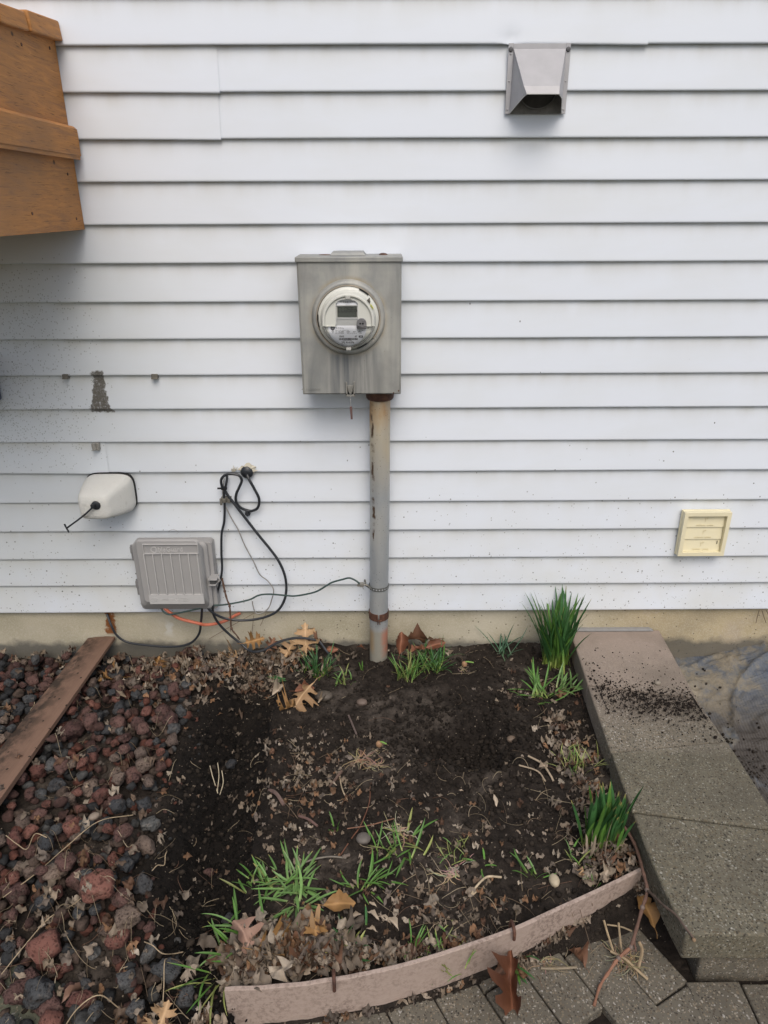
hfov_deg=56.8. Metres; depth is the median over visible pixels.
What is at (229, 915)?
lava rock
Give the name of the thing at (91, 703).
lava rock
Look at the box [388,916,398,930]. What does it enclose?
leaf
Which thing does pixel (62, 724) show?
lava rock
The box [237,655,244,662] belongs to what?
lava rock
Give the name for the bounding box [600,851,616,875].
oak leaf
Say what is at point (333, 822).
grass tuft
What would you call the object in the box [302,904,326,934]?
oak leaf
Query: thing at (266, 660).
oak leaf
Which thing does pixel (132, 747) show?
lava rock
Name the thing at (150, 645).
cable
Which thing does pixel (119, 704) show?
lava rock
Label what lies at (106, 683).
lava rock
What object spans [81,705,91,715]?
lava rock
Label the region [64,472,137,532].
faucet cover
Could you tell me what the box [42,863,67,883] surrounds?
dead leaf
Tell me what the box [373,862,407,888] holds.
grass tuft
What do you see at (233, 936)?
dead leaf
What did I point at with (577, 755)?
grass tuft
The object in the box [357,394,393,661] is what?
conduit pipe
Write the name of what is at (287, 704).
oak leaf
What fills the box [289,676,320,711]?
oak leaf
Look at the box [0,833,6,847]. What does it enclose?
lava rock
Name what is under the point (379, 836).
grass tuft
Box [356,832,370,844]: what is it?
pebble
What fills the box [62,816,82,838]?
lava rock
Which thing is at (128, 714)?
lava rock
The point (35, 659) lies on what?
lava rock
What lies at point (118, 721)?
lava rock
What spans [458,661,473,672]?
uprooted bulb
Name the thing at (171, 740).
lava rock
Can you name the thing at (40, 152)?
wooden bay
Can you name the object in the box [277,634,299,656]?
oak leaf
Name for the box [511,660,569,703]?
grass tuft
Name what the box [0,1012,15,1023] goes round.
lava rock
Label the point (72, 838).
lava rock
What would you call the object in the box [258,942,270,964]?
oak leaf
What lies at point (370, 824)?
red stem
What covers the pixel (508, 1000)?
oak leaf
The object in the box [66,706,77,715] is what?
lava rock
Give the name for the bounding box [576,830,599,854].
oak leaf
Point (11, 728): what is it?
lava rock
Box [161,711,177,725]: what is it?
lava rock
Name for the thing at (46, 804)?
lava rock
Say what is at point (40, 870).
lava rock
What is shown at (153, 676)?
lava rock
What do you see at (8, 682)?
lava rock
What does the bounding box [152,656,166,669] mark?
oak leaf
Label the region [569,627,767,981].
concrete kerb
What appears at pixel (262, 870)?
grass tuft
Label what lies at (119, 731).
lava rock
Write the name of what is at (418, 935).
grass tuft
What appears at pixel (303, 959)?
oak leaf
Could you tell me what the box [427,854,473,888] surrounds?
grass tuft
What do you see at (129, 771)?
lava rock
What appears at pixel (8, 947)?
lava rock
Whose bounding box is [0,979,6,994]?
lava rock
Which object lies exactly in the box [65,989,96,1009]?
lava rock
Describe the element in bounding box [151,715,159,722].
lava rock
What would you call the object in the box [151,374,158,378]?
siding clip
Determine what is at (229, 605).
standing twig
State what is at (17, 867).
lava rock
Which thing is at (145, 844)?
lava rock
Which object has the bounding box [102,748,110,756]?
lava rock
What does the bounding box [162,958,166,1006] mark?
dry straw
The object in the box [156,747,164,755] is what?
lava rock
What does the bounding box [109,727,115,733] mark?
lava rock
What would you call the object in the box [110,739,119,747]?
lava rock
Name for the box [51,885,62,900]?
lava rock
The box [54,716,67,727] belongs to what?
lava rock
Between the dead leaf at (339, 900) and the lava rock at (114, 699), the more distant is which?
the lava rock at (114, 699)
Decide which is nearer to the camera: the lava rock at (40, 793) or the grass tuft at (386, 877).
the grass tuft at (386, 877)
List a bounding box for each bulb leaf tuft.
[253,840,327,912]
[258,866,337,924]
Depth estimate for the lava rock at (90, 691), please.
2.23 m
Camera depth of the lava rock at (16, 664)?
2.35 m
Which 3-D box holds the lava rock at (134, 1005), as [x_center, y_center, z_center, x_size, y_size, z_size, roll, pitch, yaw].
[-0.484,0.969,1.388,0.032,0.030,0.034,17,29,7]
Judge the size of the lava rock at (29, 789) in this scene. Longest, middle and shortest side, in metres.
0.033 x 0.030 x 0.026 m
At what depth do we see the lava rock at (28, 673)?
2.33 m
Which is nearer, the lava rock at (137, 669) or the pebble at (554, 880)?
the pebble at (554, 880)
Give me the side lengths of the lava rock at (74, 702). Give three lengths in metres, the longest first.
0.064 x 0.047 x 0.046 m
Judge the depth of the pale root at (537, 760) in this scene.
1.93 m
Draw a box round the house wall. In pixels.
[0,0,767,658]
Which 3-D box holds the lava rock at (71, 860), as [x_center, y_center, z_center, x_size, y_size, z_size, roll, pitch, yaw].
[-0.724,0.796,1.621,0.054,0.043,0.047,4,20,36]
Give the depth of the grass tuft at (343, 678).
2.29 m
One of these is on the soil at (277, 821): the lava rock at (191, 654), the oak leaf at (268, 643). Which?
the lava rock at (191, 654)
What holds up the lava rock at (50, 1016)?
on the soil at (277, 821)
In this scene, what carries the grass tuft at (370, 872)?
on the soil at (277, 821)
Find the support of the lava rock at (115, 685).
on the soil at (277, 821)
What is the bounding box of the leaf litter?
[0,642,644,1023]
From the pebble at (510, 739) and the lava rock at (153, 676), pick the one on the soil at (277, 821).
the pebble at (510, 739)
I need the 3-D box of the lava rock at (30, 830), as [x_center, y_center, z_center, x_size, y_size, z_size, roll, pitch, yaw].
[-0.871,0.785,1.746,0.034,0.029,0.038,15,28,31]
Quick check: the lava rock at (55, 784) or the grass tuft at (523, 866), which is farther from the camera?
the lava rock at (55, 784)
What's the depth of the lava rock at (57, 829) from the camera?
1.71 m
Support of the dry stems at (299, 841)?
on the soil at (277, 821)
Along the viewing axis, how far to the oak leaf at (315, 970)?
1.43 m
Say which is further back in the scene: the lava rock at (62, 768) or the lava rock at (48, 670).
the lava rock at (48, 670)
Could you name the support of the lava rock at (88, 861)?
on the soil at (277, 821)
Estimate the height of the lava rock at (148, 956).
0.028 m
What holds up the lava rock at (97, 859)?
on the soil at (277, 821)
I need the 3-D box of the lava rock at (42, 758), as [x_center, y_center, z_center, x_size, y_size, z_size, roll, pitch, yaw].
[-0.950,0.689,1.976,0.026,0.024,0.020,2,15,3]
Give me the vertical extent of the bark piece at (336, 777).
0.010 m
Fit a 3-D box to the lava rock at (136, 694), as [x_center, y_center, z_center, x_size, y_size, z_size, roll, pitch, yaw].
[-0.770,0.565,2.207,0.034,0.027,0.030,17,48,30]
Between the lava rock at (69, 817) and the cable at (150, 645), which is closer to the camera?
the lava rock at (69, 817)
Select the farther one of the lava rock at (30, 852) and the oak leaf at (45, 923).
the lava rock at (30, 852)
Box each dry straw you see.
[1,898,80,973]
[3,815,131,897]
[6,833,46,849]
[66,995,138,1023]
[144,941,182,954]
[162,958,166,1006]
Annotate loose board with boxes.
[0,636,114,804]
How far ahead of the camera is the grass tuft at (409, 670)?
2.32 m
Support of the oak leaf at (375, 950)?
on the leaf litter
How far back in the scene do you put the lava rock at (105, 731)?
2.07 m
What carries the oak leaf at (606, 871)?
on the leaf litter
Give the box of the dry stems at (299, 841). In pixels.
[0,648,643,1023]
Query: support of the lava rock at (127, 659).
on the lava gravel
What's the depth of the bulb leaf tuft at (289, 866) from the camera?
1.61 m
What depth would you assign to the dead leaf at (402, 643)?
2.35 m
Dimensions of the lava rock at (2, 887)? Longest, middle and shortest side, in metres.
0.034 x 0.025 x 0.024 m
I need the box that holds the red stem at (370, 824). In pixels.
[347,818,394,828]
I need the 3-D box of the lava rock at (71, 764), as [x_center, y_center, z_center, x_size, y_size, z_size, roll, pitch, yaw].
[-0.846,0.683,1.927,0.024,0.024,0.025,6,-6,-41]
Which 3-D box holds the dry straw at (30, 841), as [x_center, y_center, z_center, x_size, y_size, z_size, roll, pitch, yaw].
[-0.849,0.781,1.687,0.109,0.050,0.009,3,24,7]
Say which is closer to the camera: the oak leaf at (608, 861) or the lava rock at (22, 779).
the oak leaf at (608, 861)
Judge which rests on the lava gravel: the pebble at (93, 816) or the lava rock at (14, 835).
the lava rock at (14, 835)
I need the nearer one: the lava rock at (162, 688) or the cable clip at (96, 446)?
the cable clip at (96, 446)
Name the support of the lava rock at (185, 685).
on the lava gravel
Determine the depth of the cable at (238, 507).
2.24 m
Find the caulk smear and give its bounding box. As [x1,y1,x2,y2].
[231,463,257,473]
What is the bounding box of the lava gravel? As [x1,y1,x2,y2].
[0,651,249,1023]
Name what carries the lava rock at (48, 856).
on the lava gravel
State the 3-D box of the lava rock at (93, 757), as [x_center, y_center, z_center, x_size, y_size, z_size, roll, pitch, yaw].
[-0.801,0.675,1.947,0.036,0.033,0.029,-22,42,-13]
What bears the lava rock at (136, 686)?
on the lava gravel
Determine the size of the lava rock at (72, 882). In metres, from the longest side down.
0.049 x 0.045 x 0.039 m
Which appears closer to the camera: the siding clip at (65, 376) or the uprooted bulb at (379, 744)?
the uprooted bulb at (379, 744)
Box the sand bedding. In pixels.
[588,958,767,1023]
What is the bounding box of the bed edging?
[224,868,641,1023]
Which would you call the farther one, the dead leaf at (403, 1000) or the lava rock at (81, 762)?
the lava rock at (81, 762)
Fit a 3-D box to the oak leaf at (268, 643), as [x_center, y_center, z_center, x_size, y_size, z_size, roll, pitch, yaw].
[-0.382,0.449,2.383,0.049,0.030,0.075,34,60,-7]
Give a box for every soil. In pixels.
[0,641,641,1023]
[264,888,689,1023]
[582,650,767,905]
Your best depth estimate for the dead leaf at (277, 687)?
2.19 m
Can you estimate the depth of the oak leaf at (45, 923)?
1.54 m
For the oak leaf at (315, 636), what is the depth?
2.39 m
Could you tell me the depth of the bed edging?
1.44 m
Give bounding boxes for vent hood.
[505,43,570,113]
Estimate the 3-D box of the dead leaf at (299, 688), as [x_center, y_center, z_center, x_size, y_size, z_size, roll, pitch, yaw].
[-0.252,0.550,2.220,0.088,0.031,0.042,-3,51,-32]
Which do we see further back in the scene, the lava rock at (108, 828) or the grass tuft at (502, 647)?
the grass tuft at (502, 647)
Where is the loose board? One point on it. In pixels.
(34, 729)
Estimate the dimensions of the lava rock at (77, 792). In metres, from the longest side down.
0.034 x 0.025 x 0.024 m
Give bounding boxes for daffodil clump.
[523,586,590,673]
[571,782,643,851]
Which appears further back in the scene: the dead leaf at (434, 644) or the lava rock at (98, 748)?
the dead leaf at (434, 644)
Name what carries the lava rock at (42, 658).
on the soil at (277, 821)
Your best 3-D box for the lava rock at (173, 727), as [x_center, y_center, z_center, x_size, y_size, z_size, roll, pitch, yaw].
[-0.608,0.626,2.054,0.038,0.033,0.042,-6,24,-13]
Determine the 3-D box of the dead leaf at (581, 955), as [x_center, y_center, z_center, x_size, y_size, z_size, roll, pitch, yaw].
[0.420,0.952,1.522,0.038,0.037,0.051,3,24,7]
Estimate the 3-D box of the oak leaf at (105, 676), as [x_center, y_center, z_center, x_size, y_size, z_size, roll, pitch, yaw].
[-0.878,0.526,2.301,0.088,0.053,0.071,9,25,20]
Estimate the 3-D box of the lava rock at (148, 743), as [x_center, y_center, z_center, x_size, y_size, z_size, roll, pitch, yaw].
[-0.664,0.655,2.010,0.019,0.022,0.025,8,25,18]
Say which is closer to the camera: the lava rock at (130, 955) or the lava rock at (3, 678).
the lava rock at (130, 955)
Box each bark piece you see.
[268,788,285,805]
[298,815,317,826]
[329,770,342,787]
[348,715,356,734]
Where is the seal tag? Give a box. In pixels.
[350,394,352,418]
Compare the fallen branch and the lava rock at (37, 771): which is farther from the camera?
the lava rock at (37, 771)
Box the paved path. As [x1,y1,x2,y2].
[306,929,767,1023]
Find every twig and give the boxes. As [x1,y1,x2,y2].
[221,578,239,639]
[288,853,349,872]
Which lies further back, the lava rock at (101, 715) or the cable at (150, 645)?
the cable at (150, 645)
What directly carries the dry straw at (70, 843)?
on the lava gravel
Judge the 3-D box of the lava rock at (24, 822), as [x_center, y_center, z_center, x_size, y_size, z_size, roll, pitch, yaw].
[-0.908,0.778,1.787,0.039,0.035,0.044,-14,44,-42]
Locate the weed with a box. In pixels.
[515,955,539,983]
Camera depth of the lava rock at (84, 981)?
1.44 m
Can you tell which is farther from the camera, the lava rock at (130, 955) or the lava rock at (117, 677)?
the lava rock at (117, 677)
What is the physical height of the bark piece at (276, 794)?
0.019 m
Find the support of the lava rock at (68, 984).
on the soil at (277, 821)
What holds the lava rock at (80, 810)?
on the lava gravel
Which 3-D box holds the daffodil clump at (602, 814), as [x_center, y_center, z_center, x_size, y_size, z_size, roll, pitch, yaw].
[0.519,0.727,1.684,0.146,0.181,0.115,12,26,27]
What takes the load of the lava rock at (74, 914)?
on the lava gravel
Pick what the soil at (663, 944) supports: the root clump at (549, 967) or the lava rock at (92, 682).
the root clump at (549, 967)
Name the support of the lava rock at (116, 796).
on the soil at (277, 821)
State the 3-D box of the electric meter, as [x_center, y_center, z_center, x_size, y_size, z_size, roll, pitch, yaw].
[-0.090,-0.507,1.928,0.278,0.374,0.178,0,23,0]
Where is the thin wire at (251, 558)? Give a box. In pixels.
[222,478,273,613]
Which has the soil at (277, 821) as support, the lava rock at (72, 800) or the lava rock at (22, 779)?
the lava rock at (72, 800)
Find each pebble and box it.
[88,812,99,820]
[315,690,332,700]
[356,698,366,705]
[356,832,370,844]
[507,735,514,742]
[549,873,559,886]
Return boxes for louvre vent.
[674,509,731,555]
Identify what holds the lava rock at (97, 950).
on the soil at (277, 821)
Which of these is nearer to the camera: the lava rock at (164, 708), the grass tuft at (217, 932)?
the grass tuft at (217, 932)
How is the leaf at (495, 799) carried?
on the soil at (277, 821)
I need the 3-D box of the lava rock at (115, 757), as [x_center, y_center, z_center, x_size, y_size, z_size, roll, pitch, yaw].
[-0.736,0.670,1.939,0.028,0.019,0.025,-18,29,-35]
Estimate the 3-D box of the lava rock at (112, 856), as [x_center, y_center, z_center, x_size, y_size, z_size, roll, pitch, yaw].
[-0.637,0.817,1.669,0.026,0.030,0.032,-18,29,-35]
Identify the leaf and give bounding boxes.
[38,914,52,928]
[62,982,80,1002]
[98,660,125,681]
[143,1000,177,1023]
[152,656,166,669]
[181,652,190,668]
[193,645,201,656]
[216,636,237,657]
[225,923,245,945]
[230,916,263,953]
[237,631,264,648]
[242,916,290,955]
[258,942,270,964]
[262,658,272,664]
[265,636,279,651]
[272,676,285,694]
[276,680,303,710]
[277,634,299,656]
[280,653,289,667]
[285,930,326,969]
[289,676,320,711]
[290,623,319,655]
[295,679,313,692]
[299,932,322,973]
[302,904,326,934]
[303,917,327,947]
[306,937,331,955]
[308,630,326,642]
[310,952,332,976]
[317,889,355,911]
[318,691,325,702]
[327,646,337,652]
[353,911,360,917]
[366,925,376,931]
[368,909,378,919]
[369,942,388,962]
[378,914,390,923]
[380,944,396,964]
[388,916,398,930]
[396,632,408,657]
[396,999,407,1004]
[408,623,443,642]
[410,644,430,651]
[425,638,445,649]
[487,950,520,1015]
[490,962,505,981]
[493,795,497,806]
[569,941,588,971]
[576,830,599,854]
[600,820,622,860]
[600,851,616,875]
[600,860,615,882]
[603,844,615,867]
[637,895,659,938]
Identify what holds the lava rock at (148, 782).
on the lava gravel
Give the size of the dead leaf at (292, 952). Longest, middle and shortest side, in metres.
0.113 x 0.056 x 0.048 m
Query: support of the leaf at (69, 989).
on the soil at (277, 821)
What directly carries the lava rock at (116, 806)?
on the lava gravel
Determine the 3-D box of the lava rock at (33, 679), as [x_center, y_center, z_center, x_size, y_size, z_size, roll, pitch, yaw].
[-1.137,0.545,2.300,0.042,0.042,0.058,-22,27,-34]
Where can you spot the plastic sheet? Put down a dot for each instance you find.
(739, 675)
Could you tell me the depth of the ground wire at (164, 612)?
2.32 m
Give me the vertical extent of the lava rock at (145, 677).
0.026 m
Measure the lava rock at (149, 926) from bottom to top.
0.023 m
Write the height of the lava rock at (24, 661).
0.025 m
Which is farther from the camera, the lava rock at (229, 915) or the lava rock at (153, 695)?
the lava rock at (153, 695)
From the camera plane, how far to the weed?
1.50 m
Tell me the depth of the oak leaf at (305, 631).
2.40 m
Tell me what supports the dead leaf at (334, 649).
on the soil at (277, 821)
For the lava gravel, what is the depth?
1.80 m
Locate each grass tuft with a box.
[166,962,226,1023]
[196,886,264,967]
[219,854,297,930]
[268,675,285,681]
[292,642,340,680]
[325,904,369,961]
[329,812,339,831]
[330,849,390,903]
[333,663,353,685]
[363,820,401,858]
[372,809,437,875]
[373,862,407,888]
[382,811,421,848]
[388,652,428,682]
[392,634,455,673]
[404,920,430,958]
[413,920,476,980]
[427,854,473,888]
[435,834,469,873]
[463,849,495,876]
[474,625,527,661]
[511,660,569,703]
[511,850,556,877]
[546,741,607,779]
[556,662,582,694]
[564,839,597,867]
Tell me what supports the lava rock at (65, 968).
on the soil at (277, 821)
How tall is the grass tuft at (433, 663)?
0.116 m
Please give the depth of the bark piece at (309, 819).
1.77 m
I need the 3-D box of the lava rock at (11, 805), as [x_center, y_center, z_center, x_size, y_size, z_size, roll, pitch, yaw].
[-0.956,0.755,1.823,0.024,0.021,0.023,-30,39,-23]
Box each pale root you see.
[471,875,501,894]
[519,755,553,781]
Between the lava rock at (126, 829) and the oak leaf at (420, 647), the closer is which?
the lava rock at (126, 829)
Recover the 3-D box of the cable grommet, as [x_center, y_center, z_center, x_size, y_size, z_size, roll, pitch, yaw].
[-0.422,-0.120,2.182,0.040,0.040,0.017,0,23,0]
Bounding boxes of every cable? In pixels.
[106,609,202,647]
[164,609,240,625]
[207,473,287,621]
[211,604,333,658]
[217,476,227,592]
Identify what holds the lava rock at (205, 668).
on the soil at (277, 821)
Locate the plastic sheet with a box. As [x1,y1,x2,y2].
[674,641,767,803]
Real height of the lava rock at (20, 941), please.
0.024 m
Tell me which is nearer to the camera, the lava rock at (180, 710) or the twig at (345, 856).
the twig at (345, 856)
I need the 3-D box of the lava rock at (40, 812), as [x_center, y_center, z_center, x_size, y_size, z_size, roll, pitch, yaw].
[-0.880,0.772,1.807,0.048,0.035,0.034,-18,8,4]
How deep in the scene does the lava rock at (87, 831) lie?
1.72 m
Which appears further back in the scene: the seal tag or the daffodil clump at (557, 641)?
the daffodil clump at (557, 641)
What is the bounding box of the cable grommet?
[240,466,252,477]
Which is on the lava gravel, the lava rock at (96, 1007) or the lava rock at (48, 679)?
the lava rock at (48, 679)
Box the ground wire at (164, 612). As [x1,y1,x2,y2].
[160,577,359,614]
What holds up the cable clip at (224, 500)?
attached to the house wall
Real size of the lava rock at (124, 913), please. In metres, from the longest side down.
0.053 x 0.050 x 0.036 m
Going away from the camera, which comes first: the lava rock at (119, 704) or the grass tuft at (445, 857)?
the grass tuft at (445, 857)
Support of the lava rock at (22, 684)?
on the lava gravel
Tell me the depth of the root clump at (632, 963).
1.53 m
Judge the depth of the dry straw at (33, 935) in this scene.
1.49 m
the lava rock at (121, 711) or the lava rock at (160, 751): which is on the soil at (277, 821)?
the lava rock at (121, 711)
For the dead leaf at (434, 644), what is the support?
on the grass tuft at (433, 663)
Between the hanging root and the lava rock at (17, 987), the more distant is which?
the hanging root
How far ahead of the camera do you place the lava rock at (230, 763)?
2.08 m
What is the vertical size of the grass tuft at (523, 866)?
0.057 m
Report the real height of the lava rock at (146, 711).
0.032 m
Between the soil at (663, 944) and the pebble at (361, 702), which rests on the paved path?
the soil at (663, 944)
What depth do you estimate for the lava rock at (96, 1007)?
1.35 m
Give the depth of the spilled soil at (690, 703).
2.09 m
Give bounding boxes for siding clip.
[62,374,69,378]
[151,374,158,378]
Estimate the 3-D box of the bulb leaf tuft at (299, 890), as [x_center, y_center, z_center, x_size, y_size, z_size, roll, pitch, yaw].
[-0.198,0.853,1.559,0.176,0.050,0.153,-18,29,-35]
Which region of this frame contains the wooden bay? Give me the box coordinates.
[0,3,84,236]
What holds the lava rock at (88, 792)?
on the soil at (277, 821)
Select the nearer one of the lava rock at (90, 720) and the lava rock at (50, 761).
the lava rock at (50, 761)
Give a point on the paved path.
(666, 992)
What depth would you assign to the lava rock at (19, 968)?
1.47 m
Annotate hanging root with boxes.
[209,613,265,638]
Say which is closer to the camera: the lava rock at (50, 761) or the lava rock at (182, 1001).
the lava rock at (182, 1001)
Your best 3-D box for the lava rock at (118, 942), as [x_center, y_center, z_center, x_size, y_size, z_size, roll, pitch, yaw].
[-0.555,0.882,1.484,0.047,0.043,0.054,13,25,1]
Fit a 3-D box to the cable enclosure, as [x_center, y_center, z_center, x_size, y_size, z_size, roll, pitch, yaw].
[-0.664,0.196,2.276,0.278,0.275,0.092,0,23,0]
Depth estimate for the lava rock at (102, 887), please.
1.51 m
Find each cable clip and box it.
[91,442,100,450]
[219,496,231,504]
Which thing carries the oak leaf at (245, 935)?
on the leaf litter
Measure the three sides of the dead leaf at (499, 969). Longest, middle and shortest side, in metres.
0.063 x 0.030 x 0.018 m
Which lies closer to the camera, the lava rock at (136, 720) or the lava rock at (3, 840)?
the lava rock at (3, 840)
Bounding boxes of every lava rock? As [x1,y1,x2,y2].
[0,674,8,681]
[0,682,5,690]
[0,709,8,717]
[0,716,9,723]
[0,724,6,733]
[0,734,5,744]
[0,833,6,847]
[0,882,11,896]
[0,940,15,953]
[0,965,9,979]
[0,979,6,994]
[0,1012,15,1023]
[2,978,26,1004]
[3,679,14,686]
[4,669,12,677]
[4,882,30,907]
[6,724,15,732]
[6,801,16,809]
[6,827,23,849]
[6,907,17,920]
[8,870,19,884]
[10,667,24,679]
[11,701,25,715]
[12,964,25,978]
[13,661,20,667]
[13,861,22,876]
[15,813,31,829]
[15,936,25,948]
[16,772,27,785]
[18,682,26,687]
[20,659,27,665]
[21,823,38,838]
[21,865,34,879]
[22,693,36,703]
[22,975,54,1009]
[23,844,37,858]
[23,966,39,979]
[24,671,32,677]
[24,673,39,685]
[24,787,35,795]
[24,791,34,801]
[25,928,61,963]
[29,764,46,778]
[29,807,47,819]
[31,654,39,664]
[33,865,48,875]
[33,990,63,1016]
[34,788,47,800]
[34,893,54,910]
[36,743,47,754]
[37,681,50,691]
[37,832,54,850]
[38,755,46,763]
[38,1009,63,1023]
[39,655,44,663]
[41,800,50,807]
[42,853,50,862]
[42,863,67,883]
[43,676,52,683]
[44,667,52,673]
[45,757,55,771]
[46,964,61,973]
[47,777,66,792]
[49,823,62,835]
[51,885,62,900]
[53,757,68,774]
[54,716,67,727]
[54,852,77,871]
[56,721,67,730]
[60,719,84,739]
[60,962,72,973]
[61,651,71,659]
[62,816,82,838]
[62,981,74,991]
[63,792,76,806]
[65,867,87,891]
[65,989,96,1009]
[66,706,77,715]
[66,814,74,820]
[67,759,76,768]
[69,832,81,841]
[70,693,79,706]
[71,787,82,796]
[72,906,85,919]
[75,804,85,813]
[76,756,88,768]
[77,850,89,867]
[77,868,114,903]
[77,869,91,880]
[78,976,90,989]
[79,818,96,833]
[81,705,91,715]
[81,778,98,796]
[83,712,97,730]
[86,687,95,695]
[86,746,96,753]
[87,677,96,686]
[87,752,98,763]
[87,942,101,960]
[88,700,95,707]
[88,1000,103,1021]
[89,903,101,915]
[91,711,103,721]
[91,745,100,752]
[91,788,109,805]
[93,854,103,863]
[95,735,103,740]
[97,664,106,672]
[97,816,112,824]
[97,924,111,935]
[99,680,111,686]
[101,724,110,734]
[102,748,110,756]
[102,823,113,833]
[103,710,108,716]
[104,928,131,949]
[106,793,121,805]
[107,689,115,695]
[107,851,118,866]
[108,669,124,677]
[109,715,126,727]
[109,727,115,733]
[109,753,119,761]
[109,766,123,777]
[109,798,125,814]
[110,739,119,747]
[111,679,126,696]
[111,696,119,702]
[111,771,124,786]
[111,887,132,907]
[112,700,125,714]
[113,823,133,841]
[114,674,121,680]
[115,726,124,735]
[115,856,134,872]
[115,904,140,929]
[116,968,135,989]
[117,708,124,713]
[117,733,131,743]
[118,743,130,754]
[124,655,131,661]
[124,709,131,718]
[124,766,142,783]
[125,677,140,688]
[125,798,134,807]
[125,999,144,1018]
[127,946,135,958]
[128,743,134,751]
[130,716,144,730]
[131,689,140,698]
[131,773,139,782]
[133,684,144,690]
[133,873,152,894]
[134,746,146,759]
[134,835,155,855]
[135,665,144,675]
[135,722,149,734]
[135,756,153,773]
[135,797,151,810]
[140,672,149,680]
[140,705,151,716]
[140,815,160,831]
[140,942,156,964]
[143,777,154,787]
[143,920,155,933]
[144,739,152,746]
[149,690,158,699]
[149,957,181,984]
[151,669,163,678]
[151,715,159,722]
[152,737,160,744]
[154,704,171,715]
[154,758,166,771]
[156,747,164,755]
[159,685,170,698]
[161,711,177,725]
[165,732,178,746]
[167,682,179,696]
[167,723,180,733]
[175,704,186,718]
[175,984,195,1008]
[181,681,190,688]
[182,647,192,657]
[184,665,195,672]
[201,665,208,672]
[203,868,213,877]
[221,912,234,923]
[225,759,236,768]
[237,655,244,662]
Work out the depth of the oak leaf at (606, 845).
1.66 m
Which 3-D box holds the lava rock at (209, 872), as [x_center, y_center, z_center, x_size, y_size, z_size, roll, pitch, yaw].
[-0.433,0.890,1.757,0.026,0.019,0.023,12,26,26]
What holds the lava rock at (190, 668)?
on the soil at (277, 821)
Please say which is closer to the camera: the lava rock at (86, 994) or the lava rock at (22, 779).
the lava rock at (86, 994)
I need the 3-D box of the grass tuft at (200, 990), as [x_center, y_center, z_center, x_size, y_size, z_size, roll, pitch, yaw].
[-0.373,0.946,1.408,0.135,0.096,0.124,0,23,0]
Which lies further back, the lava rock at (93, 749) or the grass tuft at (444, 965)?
the lava rock at (93, 749)
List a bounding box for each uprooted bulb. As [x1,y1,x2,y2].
[372,741,386,756]
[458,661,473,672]
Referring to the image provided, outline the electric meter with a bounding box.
[295,250,402,395]
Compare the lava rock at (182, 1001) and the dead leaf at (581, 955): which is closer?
the lava rock at (182, 1001)
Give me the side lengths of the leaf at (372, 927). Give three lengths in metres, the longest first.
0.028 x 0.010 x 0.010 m
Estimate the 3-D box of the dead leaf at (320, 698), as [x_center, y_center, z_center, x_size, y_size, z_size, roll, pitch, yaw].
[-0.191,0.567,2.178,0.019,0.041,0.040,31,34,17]
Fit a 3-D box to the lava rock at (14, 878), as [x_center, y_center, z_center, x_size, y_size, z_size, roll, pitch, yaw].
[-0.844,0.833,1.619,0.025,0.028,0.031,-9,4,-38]
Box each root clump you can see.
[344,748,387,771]
[528,953,576,972]
[602,920,650,983]
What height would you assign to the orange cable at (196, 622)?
0.098 m
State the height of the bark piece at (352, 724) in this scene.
0.007 m
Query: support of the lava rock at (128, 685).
on the soil at (277, 821)
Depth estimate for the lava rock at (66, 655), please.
2.39 m
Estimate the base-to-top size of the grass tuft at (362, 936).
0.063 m
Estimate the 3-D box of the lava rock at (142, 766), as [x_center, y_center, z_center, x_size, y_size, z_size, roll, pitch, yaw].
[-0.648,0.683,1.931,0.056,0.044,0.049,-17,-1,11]
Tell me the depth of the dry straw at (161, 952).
1.48 m
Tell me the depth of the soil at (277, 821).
1.85 m
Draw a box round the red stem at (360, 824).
[340,787,370,855]
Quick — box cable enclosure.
[130,529,220,608]
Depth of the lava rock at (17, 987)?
1.40 m
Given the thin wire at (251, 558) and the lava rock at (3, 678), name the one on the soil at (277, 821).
the lava rock at (3, 678)
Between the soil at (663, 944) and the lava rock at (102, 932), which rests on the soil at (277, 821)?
the lava rock at (102, 932)
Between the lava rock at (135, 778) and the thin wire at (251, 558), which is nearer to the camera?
the lava rock at (135, 778)
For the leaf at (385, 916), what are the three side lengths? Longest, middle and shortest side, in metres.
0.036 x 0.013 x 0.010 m
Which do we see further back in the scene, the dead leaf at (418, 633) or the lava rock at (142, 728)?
the dead leaf at (418, 633)
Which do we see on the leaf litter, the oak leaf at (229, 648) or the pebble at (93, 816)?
the oak leaf at (229, 648)
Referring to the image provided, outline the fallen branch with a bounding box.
[592,826,695,1006]
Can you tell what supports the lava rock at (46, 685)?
on the lava gravel
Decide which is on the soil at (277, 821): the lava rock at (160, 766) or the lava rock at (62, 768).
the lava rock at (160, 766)
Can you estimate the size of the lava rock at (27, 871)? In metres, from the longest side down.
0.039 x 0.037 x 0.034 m
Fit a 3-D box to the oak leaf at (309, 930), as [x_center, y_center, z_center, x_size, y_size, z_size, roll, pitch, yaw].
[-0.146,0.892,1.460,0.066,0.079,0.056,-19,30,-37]
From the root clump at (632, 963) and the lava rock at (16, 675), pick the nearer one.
the root clump at (632, 963)
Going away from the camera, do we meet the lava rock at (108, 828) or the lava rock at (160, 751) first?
the lava rock at (108, 828)
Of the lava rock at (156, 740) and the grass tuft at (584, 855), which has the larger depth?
the lava rock at (156, 740)
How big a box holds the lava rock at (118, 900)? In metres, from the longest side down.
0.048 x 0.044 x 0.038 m

